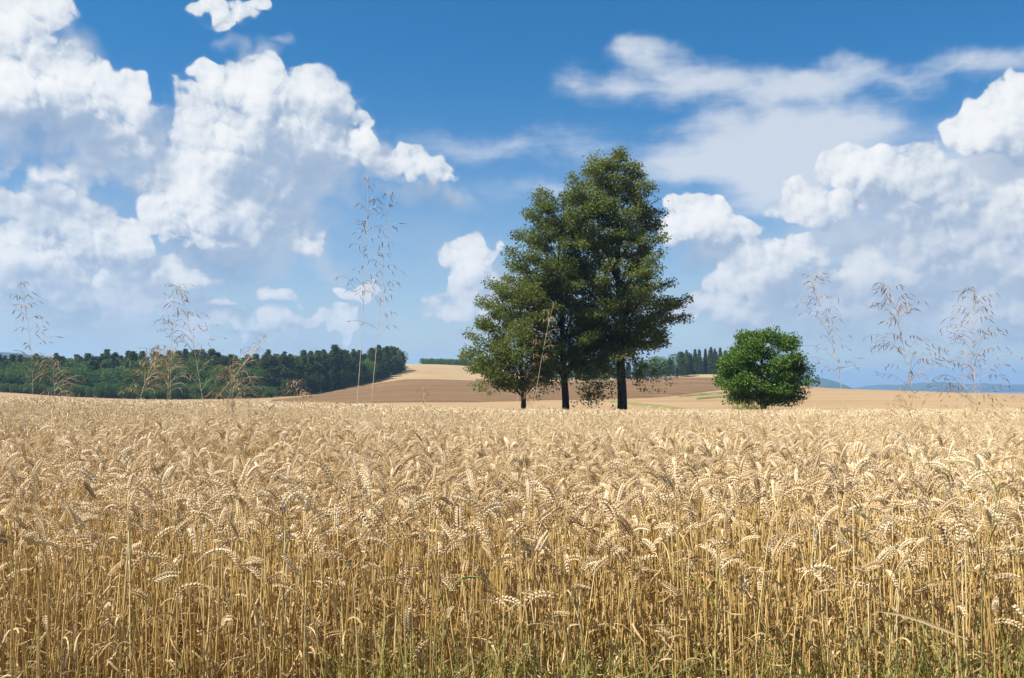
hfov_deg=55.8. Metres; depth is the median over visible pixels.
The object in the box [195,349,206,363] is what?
pine tree
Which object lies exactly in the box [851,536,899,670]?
wheat plant
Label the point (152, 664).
wheat plant
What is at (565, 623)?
wheat plant
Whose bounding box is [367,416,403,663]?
wild grass
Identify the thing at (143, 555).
wheat plant
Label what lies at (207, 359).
pine tree
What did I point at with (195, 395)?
oak tree
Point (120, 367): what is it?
oak tree
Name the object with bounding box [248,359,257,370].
pine tree
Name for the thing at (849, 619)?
wheat plant
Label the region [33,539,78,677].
wheat plant
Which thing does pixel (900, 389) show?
wild grass
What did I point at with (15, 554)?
wheat plant
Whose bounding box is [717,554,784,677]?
wheat plant
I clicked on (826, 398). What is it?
ground
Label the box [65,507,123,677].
wheat plant
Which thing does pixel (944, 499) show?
wheat plant
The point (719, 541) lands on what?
wheat plant
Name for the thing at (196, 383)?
wild grass
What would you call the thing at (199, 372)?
oak tree
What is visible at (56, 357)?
pine tree
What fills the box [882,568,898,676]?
wheat plant
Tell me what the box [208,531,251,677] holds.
wheat plant
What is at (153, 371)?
oak tree
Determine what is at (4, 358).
pine tree
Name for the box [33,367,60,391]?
oak tree
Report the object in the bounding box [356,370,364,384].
pine tree
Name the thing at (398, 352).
oak tree
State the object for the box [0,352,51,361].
hills
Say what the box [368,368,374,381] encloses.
pine tree
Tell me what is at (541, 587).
wheat plant
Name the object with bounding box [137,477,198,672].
wheat plant
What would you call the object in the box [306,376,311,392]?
pine tree
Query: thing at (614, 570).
wheat plant
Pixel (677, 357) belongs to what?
oak tree
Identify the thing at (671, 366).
pine tree
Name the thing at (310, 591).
wheat plant
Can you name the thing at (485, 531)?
wheat plant
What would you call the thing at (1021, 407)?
wild grass
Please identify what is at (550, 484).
wheat plant
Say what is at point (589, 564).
wheat plant
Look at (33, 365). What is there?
oak tree
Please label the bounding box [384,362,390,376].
pine tree
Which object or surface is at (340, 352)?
pine tree
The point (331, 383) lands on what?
pine tree
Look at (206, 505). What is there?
wheat plant
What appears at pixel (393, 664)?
wheat plant
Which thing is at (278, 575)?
wheat plant
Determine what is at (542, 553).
wheat plant
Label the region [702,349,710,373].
spruce tree
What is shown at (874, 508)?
wheat plant
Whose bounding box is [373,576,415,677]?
wheat plant
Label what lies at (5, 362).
oak tree
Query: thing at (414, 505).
wheat plant
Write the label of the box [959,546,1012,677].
wheat plant
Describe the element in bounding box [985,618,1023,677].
wheat plant
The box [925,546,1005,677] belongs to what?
wheat plant
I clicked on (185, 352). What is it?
pine tree
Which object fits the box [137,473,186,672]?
wheat plant
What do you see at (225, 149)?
sky
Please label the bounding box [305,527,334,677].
wheat plant
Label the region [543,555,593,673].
wheat plant
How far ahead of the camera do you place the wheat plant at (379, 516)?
2.57 m
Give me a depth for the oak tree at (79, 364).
255.50 m
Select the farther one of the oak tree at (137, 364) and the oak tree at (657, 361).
the oak tree at (657, 361)
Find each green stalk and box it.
[436,521,489,677]
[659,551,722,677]
[948,442,1006,677]
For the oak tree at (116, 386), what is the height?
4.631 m
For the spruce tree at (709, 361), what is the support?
on the ground at (826, 398)
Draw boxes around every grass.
[0,412,31,671]
[4,569,1023,677]
[8,280,62,677]
[17,334,266,674]
[23,353,84,668]
[55,344,176,677]
[72,397,104,676]
[133,348,193,660]
[137,284,189,665]
[157,284,237,677]
[201,361,278,662]
[215,412,264,618]
[278,379,329,673]
[312,411,337,659]
[336,176,383,675]
[347,190,404,658]
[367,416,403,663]
[415,389,439,648]
[429,424,459,664]
[487,303,557,677]
[575,433,599,676]
[671,439,727,674]
[791,429,833,677]
[795,273,893,676]
[863,283,972,671]
[863,411,903,673]
[881,402,908,605]
[891,386,981,673]
[915,287,1022,674]
[933,405,947,677]
[945,350,986,564]
[985,397,1022,542]
[1006,427,1023,477]
[1013,395,1023,426]
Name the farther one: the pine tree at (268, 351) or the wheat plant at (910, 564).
the pine tree at (268, 351)
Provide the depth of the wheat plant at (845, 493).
2.71 m
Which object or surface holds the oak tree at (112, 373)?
on the ground at (826, 398)
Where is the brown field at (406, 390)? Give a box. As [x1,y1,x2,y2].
[271,378,720,402]
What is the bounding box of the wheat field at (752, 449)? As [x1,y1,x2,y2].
[0,395,1023,677]
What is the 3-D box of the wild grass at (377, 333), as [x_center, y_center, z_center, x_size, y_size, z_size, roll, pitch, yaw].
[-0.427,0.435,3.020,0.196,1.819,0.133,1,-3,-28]
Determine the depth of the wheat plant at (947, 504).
2.77 m
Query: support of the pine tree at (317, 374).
on the ground at (826, 398)
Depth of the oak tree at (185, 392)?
245.68 m
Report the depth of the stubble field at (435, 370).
330.54 m
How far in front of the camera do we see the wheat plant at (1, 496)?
2.56 m
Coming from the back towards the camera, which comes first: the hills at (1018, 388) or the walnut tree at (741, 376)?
the hills at (1018, 388)
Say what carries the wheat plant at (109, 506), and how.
on the ground at (826, 398)
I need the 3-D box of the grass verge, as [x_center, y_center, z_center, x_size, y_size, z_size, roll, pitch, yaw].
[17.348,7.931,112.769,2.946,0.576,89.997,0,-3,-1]
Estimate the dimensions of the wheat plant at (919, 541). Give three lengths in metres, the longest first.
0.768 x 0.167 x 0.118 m
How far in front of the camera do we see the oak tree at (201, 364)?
257.79 m
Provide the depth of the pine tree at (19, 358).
270.49 m
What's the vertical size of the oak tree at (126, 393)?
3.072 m
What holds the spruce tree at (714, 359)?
on the ground at (826, 398)
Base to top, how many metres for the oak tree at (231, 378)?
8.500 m
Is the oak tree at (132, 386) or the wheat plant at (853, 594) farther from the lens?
the oak tree at (132, 386)
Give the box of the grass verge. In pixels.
[611,401,690,410]
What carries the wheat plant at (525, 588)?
on the ground at (826, 398)
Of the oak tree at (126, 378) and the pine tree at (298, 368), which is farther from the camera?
the pine tree at (298, 368)
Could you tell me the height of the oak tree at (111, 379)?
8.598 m
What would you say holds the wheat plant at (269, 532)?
on the ground at (826, 398)
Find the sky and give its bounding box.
[0,0,1023,386]
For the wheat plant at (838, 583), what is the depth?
2.71 m
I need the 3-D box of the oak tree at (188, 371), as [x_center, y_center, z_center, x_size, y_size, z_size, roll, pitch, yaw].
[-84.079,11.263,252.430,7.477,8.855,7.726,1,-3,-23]
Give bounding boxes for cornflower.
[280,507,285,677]
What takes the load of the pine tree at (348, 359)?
on the ground at (826, 398)
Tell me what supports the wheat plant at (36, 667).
on the ground at (826, 398)
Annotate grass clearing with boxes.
[684,374,716,376]
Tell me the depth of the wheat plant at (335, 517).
2.72 m
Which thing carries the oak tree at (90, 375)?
on the ground at (826, 398)
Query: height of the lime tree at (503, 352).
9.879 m
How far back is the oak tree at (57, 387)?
242.18 m
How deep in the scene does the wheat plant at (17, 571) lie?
2.76 m
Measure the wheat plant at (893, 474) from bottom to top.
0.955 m
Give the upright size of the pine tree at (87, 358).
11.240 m
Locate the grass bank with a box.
[679,391,729,396]
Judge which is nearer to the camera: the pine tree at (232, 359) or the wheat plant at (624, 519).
the wheat plant at (624, 519)
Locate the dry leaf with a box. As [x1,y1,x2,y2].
[876,611,967,639]
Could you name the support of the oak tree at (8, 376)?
on the ground at (826, 398)
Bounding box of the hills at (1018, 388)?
[853,382,1023,392]
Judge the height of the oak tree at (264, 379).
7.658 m
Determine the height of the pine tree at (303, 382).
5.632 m
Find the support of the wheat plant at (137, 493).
on the ground at (826, 398)
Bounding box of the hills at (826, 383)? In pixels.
[810,378,852,388]
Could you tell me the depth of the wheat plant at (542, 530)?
2.85 m
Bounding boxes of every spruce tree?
[684,350,691,374]
[688,354,694,374]
[692,349,700,374]
[696,350,703,373]
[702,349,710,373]
[705,350,713,373]
[712,349,718,374]
[717,347,721,364]
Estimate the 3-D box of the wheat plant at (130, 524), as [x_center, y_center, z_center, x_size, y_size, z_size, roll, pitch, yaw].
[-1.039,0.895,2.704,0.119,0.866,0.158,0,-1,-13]
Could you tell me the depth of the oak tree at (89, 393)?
242.98 m
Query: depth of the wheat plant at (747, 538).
2.72 m
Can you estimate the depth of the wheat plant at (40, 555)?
2.51 m
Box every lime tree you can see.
[456,271,568,408]
[500,179,632,409]
[540,143,693,409]
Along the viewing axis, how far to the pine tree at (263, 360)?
255.32 m
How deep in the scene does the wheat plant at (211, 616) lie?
2.76 m
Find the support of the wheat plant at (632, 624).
on the ground at (826, 398)
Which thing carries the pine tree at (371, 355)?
on the ground at (826, 398)
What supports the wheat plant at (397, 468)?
on the ground at (826, 398)
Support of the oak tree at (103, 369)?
on the ground at (826, 398)
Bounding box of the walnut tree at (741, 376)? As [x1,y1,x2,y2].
[710,325,819,408]
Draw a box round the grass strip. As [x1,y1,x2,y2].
[697,395,729,399]
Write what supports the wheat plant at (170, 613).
on the ground at (826, 398)
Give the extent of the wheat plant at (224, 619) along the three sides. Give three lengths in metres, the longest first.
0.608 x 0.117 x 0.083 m
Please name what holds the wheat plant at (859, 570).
on the ground at (826, 398)
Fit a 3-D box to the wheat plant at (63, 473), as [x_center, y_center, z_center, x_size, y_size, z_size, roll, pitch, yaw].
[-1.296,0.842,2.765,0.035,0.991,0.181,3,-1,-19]
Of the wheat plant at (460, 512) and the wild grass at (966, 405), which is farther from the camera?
the wild grass at (966, 405)
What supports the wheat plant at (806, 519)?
on the ground at (826, 398)
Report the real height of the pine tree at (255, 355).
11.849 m
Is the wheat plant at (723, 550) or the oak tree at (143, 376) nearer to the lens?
the wheat plant at (723, 550)
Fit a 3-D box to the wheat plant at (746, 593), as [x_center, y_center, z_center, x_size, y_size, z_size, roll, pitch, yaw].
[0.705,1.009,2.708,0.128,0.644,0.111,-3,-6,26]
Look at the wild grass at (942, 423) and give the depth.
3.05 m
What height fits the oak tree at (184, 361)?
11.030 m
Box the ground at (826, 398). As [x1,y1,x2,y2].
[0,376,1023,677]
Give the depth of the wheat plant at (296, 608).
2.91 m
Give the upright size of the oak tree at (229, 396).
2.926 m
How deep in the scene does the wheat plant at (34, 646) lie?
2.73 m
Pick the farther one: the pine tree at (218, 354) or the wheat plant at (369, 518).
the pine tree at (218, 354)
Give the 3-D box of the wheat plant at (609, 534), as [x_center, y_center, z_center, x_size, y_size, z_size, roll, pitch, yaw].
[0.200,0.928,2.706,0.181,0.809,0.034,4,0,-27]
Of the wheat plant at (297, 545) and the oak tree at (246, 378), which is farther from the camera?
the oak tree at (246, 378)
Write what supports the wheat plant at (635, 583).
on the ground at (826, 398)
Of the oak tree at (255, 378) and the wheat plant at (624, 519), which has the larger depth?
the oak tree at (255, 378)
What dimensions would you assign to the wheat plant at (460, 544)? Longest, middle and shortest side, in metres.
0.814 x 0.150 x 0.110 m
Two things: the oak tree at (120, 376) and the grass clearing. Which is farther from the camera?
the grass clearing
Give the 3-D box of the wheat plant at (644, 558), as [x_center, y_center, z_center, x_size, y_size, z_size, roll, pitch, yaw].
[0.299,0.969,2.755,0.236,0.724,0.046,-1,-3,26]
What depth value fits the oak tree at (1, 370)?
249.56 m
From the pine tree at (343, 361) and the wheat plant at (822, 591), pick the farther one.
the pine tree at (343, 361)
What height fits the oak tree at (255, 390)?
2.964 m
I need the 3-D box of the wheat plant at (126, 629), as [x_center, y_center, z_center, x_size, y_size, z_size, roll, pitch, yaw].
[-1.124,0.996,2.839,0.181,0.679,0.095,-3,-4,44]
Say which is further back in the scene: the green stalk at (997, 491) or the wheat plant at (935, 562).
the wheat plant at (935, 562)
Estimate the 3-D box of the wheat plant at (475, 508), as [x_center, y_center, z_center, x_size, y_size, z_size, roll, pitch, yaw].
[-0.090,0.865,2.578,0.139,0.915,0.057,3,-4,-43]
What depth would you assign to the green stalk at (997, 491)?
2.54 m
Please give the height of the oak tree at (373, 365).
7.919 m
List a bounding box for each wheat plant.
[0,488,5,500]
[0,499,36,605]
[0,507,19,677]
[0,519,23,677]
[0,527,55,677]
[0,545,24,674]
[0,568,28,589]
[0,595,37,677]
[10,531,59,677]
[19,529,52,677]
[33,469,70,675]
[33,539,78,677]
[36,518,67,677]
[36,552,42,677]
[44,616,53,677]
[45,515,97,677]
[54,464,68,676]
[57,542,97,677]
[60,551,72,677]
[65,501,93,677]
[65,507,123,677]
[76,559,124,675]
[79,486,139,677]
[85,499,128,677]
[85,507,130,677]
[91,498,119,677]
[95,474,134,677]
[99,600,126,677]
[109,623,135,677]
[112,558,136,677]
[124,509,134,677]
[125,550,166,677]
[126,551,167,677]
[128,570,180,677]
[128,588,163,677]
[133,472,159,676]
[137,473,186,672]
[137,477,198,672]
[140,493,222,677]
[143,554,182,676]
[148,515,195,677]
[155,466,175,677]
[155,485,178,677]
[159,558,185,660]
[166,582,207,677]
[175,590,183,677]
[179,491,252,677]
[183,525,196,677]
[186,522,194,677]
[186,548,232,677]
[193,464,261,677]
[200,507,226,677]
[203,537,246,677]
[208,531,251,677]
[216,489,300,677]
[221,493,263,677]
[221,545,251,677]
[221,615,233,677]
[224,557,263,677]
[225,489,258,674]
[225,515,258,677]
[227,508,257,677]
[231,478,262,677]
[240,517,261,677]
[243,506,287,677]
[243,563,271,677]
[250,482,285,677]
[259,525,292,677]
[262,521,298,677]
[264,573,301,675]
[266,527,301,673]
[271,582,305,677]
[276,532,318,677]
[277,538,314,677]
[279,487,340,672]
[279,489,318,677]
[281,526,327,677]
[281,553,323,676]
[283,542,326,677]
[287,526,323,677]
[301,509,332,677]
[301,518,337,677]
[305,498,339,669]
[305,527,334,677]
[308,480,345,677]
[314,549,354,677]
[318,550,358,677]
[323,630,359,677]
[333,503,369,677]
[336,564,379,677]
[338,463,402,677]
[340,577,345,670]
[342,525,372,677]
[348,521,365,677]
[356,512,398,677]
[358,467,379,677]
[365,510,395,677]
[366,499,405,677]
[366,534,422,677]
[370,481,412,677]
[372,497,412,676]
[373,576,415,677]
[374,476,398,677]
[377,492,432,677]
[379,484,423,662]
[392,547,404,677]
[397,564,419,675]
[400,512,469,677]
[403,492,427,677]
[411,521,458,677]
[422,466,436,677]
[427,545,435,677]
[431,536,442,677]
[435,485,499,670]
[435,572,467,677]
[438,606,454,677]
[439,520,475,677]
[442,502,503,677]
[443,540,497,677]
[447,574,492,661]
[447,595,507,676]
[450,560,470,677]
[454,502,500,677]
[455,493,487,677]
[455,505,472,669]
[464,521,538,674]
[465,567,500,677]
[466,467,497,673]
[469,595,522,675]
[473,519,498,677]
[484,518,550,677]
[486,488,553,677]
[486,523,526,677]
[490,499,510,677]
[493,526,549,663]
[500,551,540,677]
[501,518,528,677]
[501,560,526,663]
[502,490,535,675]
[502,522,536,677]
[512,533,561,677]
[514,509,549,677]
[515,530,566,677]
[516,503,565,677]
[520,543,539,677]
[523,533,561,673]
[525,590,583,677]
[526,479,571,668]
[528,529,546,677]
[530,549,545,674]
[533,610,568,677]
[534,572,542,677]
[542,480,567,677]
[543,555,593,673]
[544,560,574,675]
[550,554,582,676]
[552,584,590,677]
[559,482,587,673]
[560,524,617,677]
[563,551,588,674]
[564,492,597,668]
[564,528,620,675]
[567,561,602,674]
[571,555,608,677]
[580,555,655,677]
[580,557,602,676]
[582,490,609,674]
[583,540,614,677]
[591,545,635,677]
[596,481,624,677]
[599,496,622,677]
[602,498,653,677]
[605,566,661,677]
[610,545,647,677]
[612,569,659,677]
[615,523,649,675]
[617,514,671,677]
[620,573,637,672]
[625,514,645,675]
[635,466,721,677]
[635,565,674,677]
[641,537,665,677]
[645,476,682,676]
[652,468,691,677]
[652,537,673,677]
[654,522,688,676]
[655,626,678,677]
[656,501,689,672]
[661,579,707,677]
[681,553,691,677]
[687,554,713,673]
[695,543,732,677]
[697,476,744,677]
[703,535,753,677]
[707,539,732,677]
[711,553,754,677]
[713,470,785,677]
[717,511,734,676]
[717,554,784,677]
[722,554,750,677]
[723,574,744,670]
[726,535,781,676]
[729,531,805,677]
[737,571,787,676]
[737,585,758,677]
[740,580,784,677]
[748,567,762,677]
[749,481,809,677]
[754,490,785,677]
[763,538,809,651]
[768,470,839,677]
[771,471,831,677]
[771,532,845,677]
[771,537,800,677]
[776,562,838,677]
[783,504,840,677]
[796,567,830,677]
[797,508,824,677]
[800,514,826,673]
[800,588,838,677]
[804,514,832,677]
[808,464,864,677]
[821,578,884,677]
[822,479,858,677]
[822,504,885,672]
[823,526,870,671]
[825,470,860,671]
[825,478,865,677]
[826,514,877,676]
[829,581,876,677]
[831,524,855,677]
[831,568,875,677]
[834,535,909,677]
[835,530,877,677]
[842,564,886,677]
[849,458,877,672]
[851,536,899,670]
[852,564,891,677]
[866,527,911,677]
[868,545,894,677]
[873,529,893,677]
[875,518,907,677]
[876,514,931,677]
[878,537,918,674]
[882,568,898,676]
[883,517,921,674]
[888,466,913,668]
[889,538,912,677]
[890,535,932,664]
[890,559,921,660]
[892,556,912,677]
[894,546,919,677]
[897,560,931,666]
[901,500,990,676]
[902,546,938,675]
[905,546,926,677]
[909,490,963,677]
[914,496,958,677]
[914,580,974,677]
[918,537,941,676]
[920,528,946,669]
[920,547,985,677]
[920,558,948,676]
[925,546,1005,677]
[935,556,967,669]
[938,496,1006,673]
[947,519,1020,677]
[950,601,967,677]
[952,538,968,677]
[954,468,992,673]
[955,523,983,677]
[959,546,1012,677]
[962,473,1000,677]
[964,564,987,677]
[970,518,999,676]
[982,559,998,676]
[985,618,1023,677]
[989,573,1023,580]
[992,595,998,677]
[996,496,1023,648]
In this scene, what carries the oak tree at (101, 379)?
on the ground at (826, 398)
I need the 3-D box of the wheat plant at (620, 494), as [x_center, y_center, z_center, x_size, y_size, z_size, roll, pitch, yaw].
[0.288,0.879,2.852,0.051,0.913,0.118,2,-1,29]
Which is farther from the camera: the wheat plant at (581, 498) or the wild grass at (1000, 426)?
the wild grass at (1000, 426)
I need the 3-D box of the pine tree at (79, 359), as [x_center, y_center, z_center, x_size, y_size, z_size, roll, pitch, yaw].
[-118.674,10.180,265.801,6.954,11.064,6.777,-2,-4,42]
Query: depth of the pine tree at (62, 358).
256.87 m
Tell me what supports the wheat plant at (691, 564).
on the ground at (826, 398)
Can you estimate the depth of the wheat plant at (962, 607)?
2.62 m
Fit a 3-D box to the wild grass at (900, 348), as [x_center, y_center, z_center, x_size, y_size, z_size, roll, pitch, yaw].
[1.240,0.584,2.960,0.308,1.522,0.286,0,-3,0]
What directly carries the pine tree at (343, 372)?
on the ground at (826, 398)
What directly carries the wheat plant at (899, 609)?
on the ground at (826, 398)
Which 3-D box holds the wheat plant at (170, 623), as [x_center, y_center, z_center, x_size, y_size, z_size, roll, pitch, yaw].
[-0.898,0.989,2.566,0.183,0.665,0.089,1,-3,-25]
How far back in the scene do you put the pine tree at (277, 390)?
250.00 m
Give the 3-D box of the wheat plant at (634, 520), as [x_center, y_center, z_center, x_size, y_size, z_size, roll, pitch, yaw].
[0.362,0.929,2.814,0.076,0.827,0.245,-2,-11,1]
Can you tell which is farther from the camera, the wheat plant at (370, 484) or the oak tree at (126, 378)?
the oak tree at (126, 378)
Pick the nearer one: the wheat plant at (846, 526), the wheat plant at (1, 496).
the wheat plant at (1, 496)
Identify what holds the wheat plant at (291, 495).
on the ground at (826, 398)
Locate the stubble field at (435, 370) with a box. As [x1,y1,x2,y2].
[355,364,550,382]
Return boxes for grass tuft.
[721,400,769,409]
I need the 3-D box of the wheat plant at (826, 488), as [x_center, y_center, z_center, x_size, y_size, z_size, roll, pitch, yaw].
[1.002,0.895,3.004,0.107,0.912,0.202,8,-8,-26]
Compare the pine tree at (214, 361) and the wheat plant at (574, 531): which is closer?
the wheat plant at (574, 531)
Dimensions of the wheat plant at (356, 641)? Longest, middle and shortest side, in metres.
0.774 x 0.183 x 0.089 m
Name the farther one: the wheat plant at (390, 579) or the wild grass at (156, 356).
the wild grass at (156, 356)
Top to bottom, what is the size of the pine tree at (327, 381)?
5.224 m
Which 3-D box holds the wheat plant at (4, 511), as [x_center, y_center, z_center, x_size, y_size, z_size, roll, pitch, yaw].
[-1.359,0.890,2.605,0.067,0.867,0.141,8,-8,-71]
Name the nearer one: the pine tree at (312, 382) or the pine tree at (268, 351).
the pine tree at (312, 382)
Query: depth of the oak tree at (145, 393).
243.10 m
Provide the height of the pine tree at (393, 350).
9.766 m
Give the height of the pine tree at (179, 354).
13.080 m
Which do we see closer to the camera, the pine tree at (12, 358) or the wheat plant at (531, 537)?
the wheat plant at (531, 537)
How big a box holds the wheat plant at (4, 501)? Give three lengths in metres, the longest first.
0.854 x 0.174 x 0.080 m
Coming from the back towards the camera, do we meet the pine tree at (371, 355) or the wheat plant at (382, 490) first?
the pine tree at (371, 355)
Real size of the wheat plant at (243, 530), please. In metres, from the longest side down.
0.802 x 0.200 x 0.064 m
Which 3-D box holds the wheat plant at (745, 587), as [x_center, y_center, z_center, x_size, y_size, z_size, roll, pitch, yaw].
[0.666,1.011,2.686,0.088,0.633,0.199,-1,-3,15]
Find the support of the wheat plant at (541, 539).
on the ground at (826, 398)
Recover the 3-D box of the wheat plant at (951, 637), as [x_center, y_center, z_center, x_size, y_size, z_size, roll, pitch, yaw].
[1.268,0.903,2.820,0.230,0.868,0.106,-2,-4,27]
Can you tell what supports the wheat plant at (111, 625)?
on the ground at (826, 398)
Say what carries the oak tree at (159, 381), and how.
on the ground at (826, 398)
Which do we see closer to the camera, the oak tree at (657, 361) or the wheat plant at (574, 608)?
the wheat plant at (574, 608)
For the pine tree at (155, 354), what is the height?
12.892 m
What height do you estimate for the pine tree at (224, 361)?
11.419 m
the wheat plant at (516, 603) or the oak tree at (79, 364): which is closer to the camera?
the wheat plant at (516, 603)
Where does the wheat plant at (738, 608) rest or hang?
on the ground at (826, 398)
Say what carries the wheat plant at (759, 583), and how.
on the ground at (826, 398)
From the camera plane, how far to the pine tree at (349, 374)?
281.77 m
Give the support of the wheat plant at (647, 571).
on the ground at (826, 398)
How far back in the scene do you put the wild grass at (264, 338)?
2.97 m
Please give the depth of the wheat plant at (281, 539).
2.77 m
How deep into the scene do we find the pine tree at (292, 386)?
252.64 m
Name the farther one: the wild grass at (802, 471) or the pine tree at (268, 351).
the pine tree at (268, 351)
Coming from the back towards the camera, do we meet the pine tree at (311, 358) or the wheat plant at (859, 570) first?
the pine tree at (311, 358)
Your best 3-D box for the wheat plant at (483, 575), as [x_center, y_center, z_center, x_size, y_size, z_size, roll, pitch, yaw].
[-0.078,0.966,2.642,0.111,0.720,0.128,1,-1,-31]
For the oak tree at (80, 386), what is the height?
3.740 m
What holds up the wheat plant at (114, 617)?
on the ground at (826, 398)
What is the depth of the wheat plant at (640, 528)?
2.73 m
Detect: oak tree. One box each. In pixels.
[0,360,11,370]
[0,368,20,391]
[0,371,13,390]
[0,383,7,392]
[1,369,25,392]
[5,368,29,392]
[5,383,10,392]
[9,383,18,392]
[14,370,36,393]
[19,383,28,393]
[21,367,45,384]
[22,360,48,381]
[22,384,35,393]
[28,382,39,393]
[29,372,49,393]
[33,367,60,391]
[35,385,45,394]
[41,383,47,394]
[44,369,64,392]
[46,387,52,394]
[47,366,78,395]
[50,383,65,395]
[55,358,86,374]
[59,386,68,395]
[61,367,87,394]
[62,361,91,390]
[63,368,85,396]
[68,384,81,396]
[70,373,92,390]
[74,384,85,396]
[78,367,101,396]
[78,385,88,396]
[80,370,99,394]
[84,387,94,396]
[89,372,113,397]
[92,367,120,392]
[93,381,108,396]
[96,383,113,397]
[98,359,129,374]
[102,371,127,397]
[107,367,128,397]
[108,388,116,397]
[110,367,140,397]
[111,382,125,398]
[117,386,127,397]
[121,369,150,398]
[123,387,131,398]
[128,361,149,384]
[128,383,140,398]
[132,357,162,397]
[136,386,149,398]
[137,371,158,395]
[140,368,166,386]
[142,354,184,391]
[143,369,174,398]
[149,384,162,398]
[154,385,166,398]
[156,371,178,396]
[162,366,190,398]
[163,366,182,396]
[163,382,180,399]
[165,357,196,368]
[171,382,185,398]
[176,365,202,392]
[178,388,187,398]
[180,383,194,398]
[183,372,202,395]
[184,384,197,398]
[186,358,212,373]
[188,368,213,396]
[188,383,204,398]
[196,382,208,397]
[197,365,226,396]
[204,383,219,398]
[208,386,221,398]
[209,368,231,388]
[218,366,247,397]
[220,385,231,398]
[224,366,255,388]
[225,388,234,398]
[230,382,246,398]
[235,370,257,389]
[237,385,250,397]
[238,368,267,392]
[249,387,258,397]
[252,369,274,393]
[253,385,263,397]
[260,385,271,397]
[266,386,275,397]
[358,360,375,382]
[360,359,379,378]
[395,349,407,369]
[637,361,653,378]
[648,356,668,378]
[658,357,674,377]
[666,353,689,374]
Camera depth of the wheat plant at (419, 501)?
2.63 m
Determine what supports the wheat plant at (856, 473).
on the ground at (826, 398)
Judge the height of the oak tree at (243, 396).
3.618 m
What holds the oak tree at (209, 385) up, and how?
on the ground at (826, 398)
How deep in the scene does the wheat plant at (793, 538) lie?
2.51 m
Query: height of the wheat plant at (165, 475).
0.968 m
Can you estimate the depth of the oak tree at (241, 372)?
250.78 m
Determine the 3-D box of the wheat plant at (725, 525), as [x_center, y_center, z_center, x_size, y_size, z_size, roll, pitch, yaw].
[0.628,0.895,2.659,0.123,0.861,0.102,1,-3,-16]
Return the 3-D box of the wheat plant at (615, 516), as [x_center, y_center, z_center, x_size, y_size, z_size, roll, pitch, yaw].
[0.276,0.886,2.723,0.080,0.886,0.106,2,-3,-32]
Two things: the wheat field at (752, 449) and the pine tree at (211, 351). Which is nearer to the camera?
the wheat field at (752, 449)
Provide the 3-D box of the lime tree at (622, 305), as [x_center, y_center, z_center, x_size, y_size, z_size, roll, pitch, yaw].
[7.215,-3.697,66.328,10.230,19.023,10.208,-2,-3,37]
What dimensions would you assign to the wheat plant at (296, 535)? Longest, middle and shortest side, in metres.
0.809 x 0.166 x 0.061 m
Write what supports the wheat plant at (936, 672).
on the ground at (826, 398)
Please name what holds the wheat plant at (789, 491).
on the ground at (826, 398)
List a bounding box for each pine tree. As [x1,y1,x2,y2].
[0,354,6,365]
[2,355,8,366]
[7,354,19,366]
[16,354,22,364]
[32,353,41,363]
[50,355,62,368]
[56,356,67,369]
[75,356,83,367]
[82,355,90,395]
[83,356,103,393]
[92,356,105,371]
[96,354,108,368]
[102,355,120,372]
[104,349,110,354]
[122,351,140,370]
[136,351,148,361]
[150,351,159,361]
[172,350,183,365]
[181,348,188,360]
[189,349,200,359]
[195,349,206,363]
[203,356,210,370]
[205,348,216,369]
[205,355,219,371]
[215,356,231,367]
[216,352,221,362]
[228,355,240,393]
[242,357,251,369]
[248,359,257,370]
[252,353,259,359]
[255,355,270,391]
[260,349,271,358]
[260,356,282,394]
[271,357,286,390]
[272,351,297,393]
[274,386,281,395]
[278,353,301,395]
[279,380,286,396]
[282,378,292,396]
[289,380,294,394]
[294,359,304,391]
[297,356,313,385]
[299,350,307,361]
[300,375,308,392]
[306,354,317,387]
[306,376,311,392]
[308,375,317,393]
[313,352,325,386]
[313,371,323,393]
[321,353,336,385]
[324,374,332,390]
[325,354,337,387]
[325,370,337,391]
[328,344,345,383]
[333,370,341,389]
[337,348,345,359]
[337,357,349,384]
[339,369,348,388]
[340,353,356,382]
[345,367,354,387]
[350,350,365,381]
[352,370,359,384]
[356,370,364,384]
[357,354,363,378]
[359,365,369,381]
[366,348,381,374]
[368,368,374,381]
[375,345,390,377]
[378,361,385,377]
[382,346,395,374]
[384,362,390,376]
[390,346,401,372]
[393,359,399,373]
[397,352,408,370]
[625,365,632,377]
[629,362,641,378]
[665,357,674,375]
[673,351,688,375]
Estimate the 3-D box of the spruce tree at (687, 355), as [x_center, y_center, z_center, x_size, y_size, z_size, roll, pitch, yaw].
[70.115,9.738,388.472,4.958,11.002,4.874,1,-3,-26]
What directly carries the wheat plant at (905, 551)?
on the ground at (826, 398)
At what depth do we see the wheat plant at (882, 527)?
2.71 m
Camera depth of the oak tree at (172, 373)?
250.94 m
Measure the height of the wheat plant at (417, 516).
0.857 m
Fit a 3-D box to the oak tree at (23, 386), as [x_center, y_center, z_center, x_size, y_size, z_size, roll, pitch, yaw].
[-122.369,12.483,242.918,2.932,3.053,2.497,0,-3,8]
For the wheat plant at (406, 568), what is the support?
on the ground at (826, 398)
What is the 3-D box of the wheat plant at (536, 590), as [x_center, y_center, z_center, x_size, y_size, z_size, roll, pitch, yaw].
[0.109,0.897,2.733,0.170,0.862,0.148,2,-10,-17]

